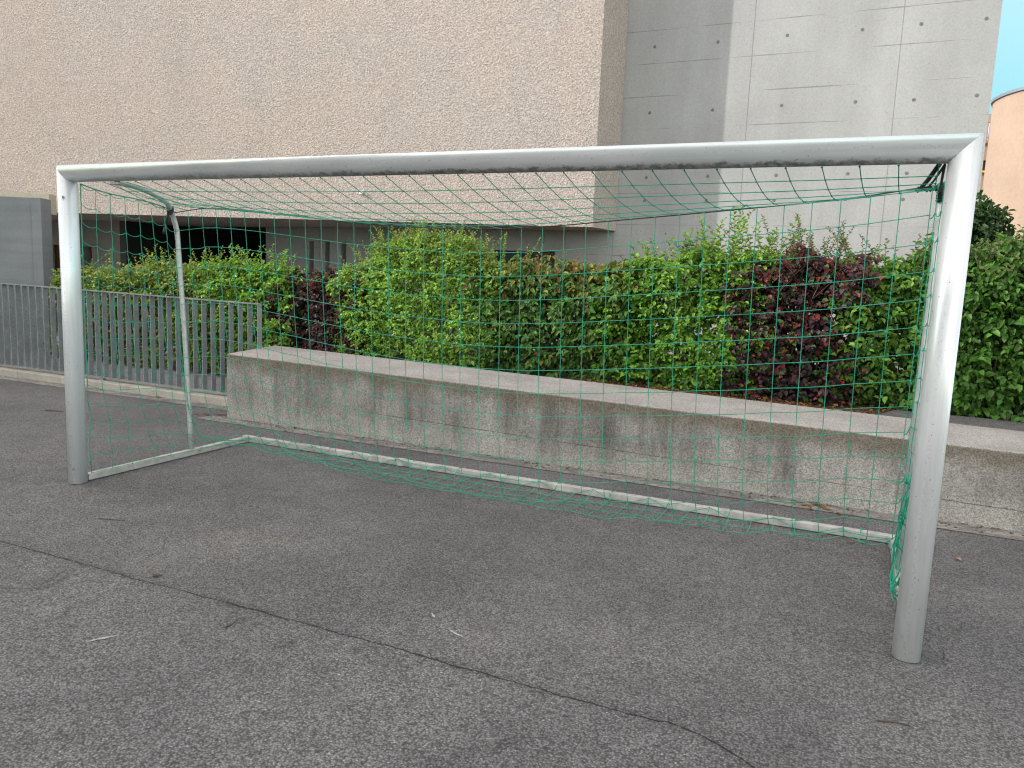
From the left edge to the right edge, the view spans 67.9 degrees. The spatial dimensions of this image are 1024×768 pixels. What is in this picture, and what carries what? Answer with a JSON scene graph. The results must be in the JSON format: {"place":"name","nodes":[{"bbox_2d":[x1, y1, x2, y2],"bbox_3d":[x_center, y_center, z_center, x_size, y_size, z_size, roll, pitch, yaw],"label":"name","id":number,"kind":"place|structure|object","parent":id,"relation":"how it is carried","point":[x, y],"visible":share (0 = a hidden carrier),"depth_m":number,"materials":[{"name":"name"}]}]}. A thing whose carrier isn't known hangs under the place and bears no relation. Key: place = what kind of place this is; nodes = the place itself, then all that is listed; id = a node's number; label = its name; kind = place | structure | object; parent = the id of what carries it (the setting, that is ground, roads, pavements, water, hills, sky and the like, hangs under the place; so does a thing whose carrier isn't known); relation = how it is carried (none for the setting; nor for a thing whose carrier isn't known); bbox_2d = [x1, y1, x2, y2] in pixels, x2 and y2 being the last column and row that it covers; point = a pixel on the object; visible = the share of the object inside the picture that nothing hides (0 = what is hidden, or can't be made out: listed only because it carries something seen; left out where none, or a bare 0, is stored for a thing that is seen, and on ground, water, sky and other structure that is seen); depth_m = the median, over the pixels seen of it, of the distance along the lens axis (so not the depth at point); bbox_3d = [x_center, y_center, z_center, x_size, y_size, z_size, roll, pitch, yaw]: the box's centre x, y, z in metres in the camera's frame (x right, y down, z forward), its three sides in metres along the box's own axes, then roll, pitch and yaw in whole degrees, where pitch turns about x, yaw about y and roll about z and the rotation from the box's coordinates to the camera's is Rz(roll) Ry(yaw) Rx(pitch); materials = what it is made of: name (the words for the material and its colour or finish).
{"place":"outdoors","nodes":[
{"label":"outdoors","id":0,"kind":"place"},
{"bbox_2d":[3,333,247,391],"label":"path","id":1,"kind":"structure","parent":0,"point":[174,377],"depth_m":10.69,"materials":[{"name":"grey asphalt"}]},
{"bbox_2d":[41,244,236,371],"bbox_3d":[-5.548,-1.181,11.496,3.724,1.867,1.236,6,8,24],"label":"hornbeam shrub","id":2,"kind":"object","parent":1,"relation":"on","point":[104,276],"visible":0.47,"depth_m":11.17,"materials":[{"name":"green plant"}]},
{"bbox_2d":[180,243,321,374],"bbox_3d":[-3.575,-1.001,10.588,1.997,1.889,1.257,6,8,24],"label":"hornbeam shrub","id":3,"kind":"object","parent":1,"relation":"on","point":[243,275],"visible":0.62,"depth_m":10.27,"materials":[{"name":"green plant"}]},
{"bbox_2d":[258,262,382,354],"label":"copper shrub","id":4,"kind":"object","parent":1,"relation":"on","point":[316,290],"visible":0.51,"depth_m":9.87,"materials":[{"name":"purple plant"}]},
{"bbox_2d":[0,333,1023,767],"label":"ground","id":5,"kind":"structure","parent":0,"point":[594,641],"depth_m":3.38,"materials":[{"name":"grey asphalt"}]},
{"bbox_2d":[0,191,56,349],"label":"boundary wall","id":6,"kind":"structure","parent":5,"relation":"on","point":[26,250],"depth_m":12.58,"materials":[{"name":"concrete"}]},
{"bbox_2d":[87,635,117,641],"bbox_3d":[-1.659,1.031,3.085,0.127,0.001,0.019,-2,9,-31],"label":"scrape mark","id":7,"kind":"object","parent":5,"relation":"on","point":[102,638],"visible":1,"depth_m":3.08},
{"bbox_2d":[0,365,226,405],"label":"kerb","id":8,"kind":"structure","parent":5,"relation":"on","point":[215,398],"depth_m":9.13,"materials":[{"name":"concrete"}]},
{"bbox_2d":[0,283,261,393],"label":"metal railing","id":9,"kind":"object","parent":8,"relation":"on","point":[97,332],"visible":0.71,"depth_m":9.19,"materials":[{"name":"metal"}]},
{"bbox_2d":[0,375,226,409],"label":"gutter strip","id":10,"kind":"object","parent":5,"relation":"on","point":[177,401],"depth_m":8.91,"materials":[{"name":"concrete"}]},
{"bbox_2d":[0,0,1002,369],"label":"school building","id":11,"kind":"structure","parent":5,"relation":"on","point":[124,80],"depth_m":11.79,"materials":[{"name":"paint"}]},
{"bbox_2d":[54,245,60,324],"bbox_3d":[-9.333,-1.998,16.031,0.770,1.830,0.050,6,8,24],"label":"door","id":12,"kind":"structure","parent":11,"relation":"in","point":[56,247],"depth_m":16.05,"materials":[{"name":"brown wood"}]},
{"bbox_2d":[494,250,554,316],"bbox_3d":[0.218,-1.718,13.065,1.170,1.115,0.080,6,8,24],"label":"strip window","id":13,"kind":"structure","parent":11,"relation":"in","point":[508,256],"depth_m":12.99,"materials":[{"name":"black glass"}]},
{"bbox_2d":[56,133,983,662],"bbox_3d":[-0.294,-0.226,4.818,5.240,2.134,1.720,6,8,24],"label":"football goal","id":14,"kind":"object","parent":5,"relation":"on","point":[960,155],"visible":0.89,"depth_m":3.48,"materials":[{"name":"metal"}]},
{"bbox_2d":[163,207,173,233],"bbox_3d":[-2.597,-1.241,5.746,0.082,0.211,0.048,0,8,-17],"label":"tie strap","id":15,"kind":"object","parent":14,"relation":"hanging from","point":[170,212],"visible":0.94,"depth_m":5.73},
{"bbox_2d":[80,164,944,601],"bbox_3d":[-0.275,-0.194,4.863,5.155,2.049,1.630,6,8,24],"label":"goal net","id":16,"kind":"object","parent":14,"relation":"hanging from","point":[768,458],"visible":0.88,"depth_m":4.68,"materials":[{"name":"green fabric"}]},
{"bbox_2d":[175,185,936,229],"bbox_3d":[-0.234,-1.091,4.773,5.126,0.241,0.017,6,8,24],"label":"tension rope","id":17,"kind":"object","parent":14,"relation":"attached to","point":[579,223],"visible":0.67,"depth_m":4.48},
{"bbox_2d":[915,164,945,202],"bbox_3d":[1.912,-0.905,3.399,0.158,0.099,0.889,6,8,24],"label":"corner lashing","id":18,"kind":"object","parent":14,"relation":"attached to","point":[933,173],"visible":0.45,"depth_m":3.40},
{"bbox_2d":[198,415,1023,540],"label":"gutter strip","id":19,"kind":"object","parent":5,"relation":"on","point":[841,510],"visible":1,"depth_m":5.94,"materials":[{"name":"concrete"}]},
{"bbox_2d":[222,417,1023,535],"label":"leaf litter","id":20,"kind":"object","parent":19,"relation":"on","point":[621,474],"visible":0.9,"depth_m":6.11,"materials":[{"name":"brown plant"}]},
{"bbox_2d":[227,346,1023,532],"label":"concrete bench","id":21,"kind":"object","parent":5,"relation":"on","point":[983,479],"visible":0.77,"depth_m":6.11,"materials":[{"name":"grey concrete"}]},
{"bbox_2d":[387,346,1022,420],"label":"planting bed","id":22,"kind":"object","parent":5,"relation":"on","point":[794,400],"depth_m":7.73,"materials":[{"name":"soil"}]},
{"bbox_2d":[325,217,540,370],"bbox_3d":[-1.031,-1.036,9.471,2.825,2.081,1.227,6,8,24],"label":"tall fine shrub","id":23,"kind":"object","parent":22,"relation":"on","point":[439,352],"visible":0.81,"depth_m":9.19,"materials":[{"name":"green plant"}]},
{"bbox_2d":[450,242,654,385],"bbox_3d":[0.534,-0.791,8.682,2.407,1.631,1.291,6,8,24],"label":"broadleaf shrub","id":24,"kind":"object","parent":22,"relation":"on","point":[551,288],"visible":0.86,"depth_m":8.41,"materials":[{"name":"green plant"}]},
{"bbox_2d":[578,204,805,396],"bbox_3d":[1.875,-0.886,7.989,2.214,1.992,1.197,6,8,24],"label":"bright shrub","id":25,"kind":"object","parent":22,"relation":"on","point":[712,304],"visible":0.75,"depth_m":7.72,"materials":[{"name":"green plant"}]},
{"bbox_2d":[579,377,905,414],"bbox_3d":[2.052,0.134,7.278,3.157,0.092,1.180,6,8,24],"label":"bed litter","id":26,"kind":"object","parent":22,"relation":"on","point":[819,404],"visible":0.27,"depth_m":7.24,"materials":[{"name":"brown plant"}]},
{"bbox_2d":[714,243,884,407],"bbox_3d":[2.781,-0.573,7.478,1.508,1.579,1.293,6,8,24],"label":"copper shrub","id":27,"kind":"object","parent":22,"relation":"on","point":[786,379],"visible":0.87,"depth_m":7.17,"materials":[{"name":"purple plant"}]},
{"bbox_2d":[720,213,928,405],"bbox_3d":[3.026,-0.764,7.588,1.961,1.896,0.947,6,8,24],"label":"thin twig shrub","id":28,"kind":"object","parent":22,"relation":"on","point":[849,257],"visible":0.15,"depth_m":7.41,"materials":[{"name":"green plant"}]},
{"bbox_2d":[811,245,968,410],"bbox_3d":[3.547,-0.535,7.191,1.268,1.580,1.233,6,8,24],"label":"hornbeam shrub","id":29,"kind":"object","parent":22,"relation":"on","point":[870,345],"visible":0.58,"depth_m":6.88,"materials":[{"name":"green plant"}]},
{"bbox_2d":[891,224,1023,422],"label":"hornbeam shrub","id":30,"kind":"object","parent":22,"relation":"on","point":[989,371],"visible":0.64,"depth_m":6.51,"materials":[{"name":"green plant"}]},
{"bbox_2d":[971,190,1016,251],"bbox_3d":[5.338,-1.021,8.908,0.789,2.474,0.764,1,8,-8],"label":"tree","id":31,"kind":"object","parent":22,"relation":"on","point":[989,218],"visible":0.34,"depth_m":8.60,"materials":[{"name":"green plant"}]},
{"bbox_2d":[878,719,908,724],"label":"twig","id":32,"kind":"object","parent":5,"relation":"on","point":[892,722],"visible":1,"depth_m":2.71,"materials":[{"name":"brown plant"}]},
{"bbox_2d":[980,87,1023,239],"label":"rounded building","id":33,"kind":"structure","parent":5,"relation":"on","point":[1002,180],"depth_m":23.35,"materials":[{"name":"painted plaster"},{"name":"metal"}]},
{"bbox_2d":[879,410,1023,431],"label":"asphalt path","id":34,"kind":"structure","parent":0,"point":[993,423],"depth_m":6.33,"materials":[{"name":"grey asphalt"}]},
{"bbox_2d":[989,0,1023,113],"label":"sky","id":35,"kind":"structure","parent":0,"point":[1009,62],"materials":[{"name":"blue"}]}
]}

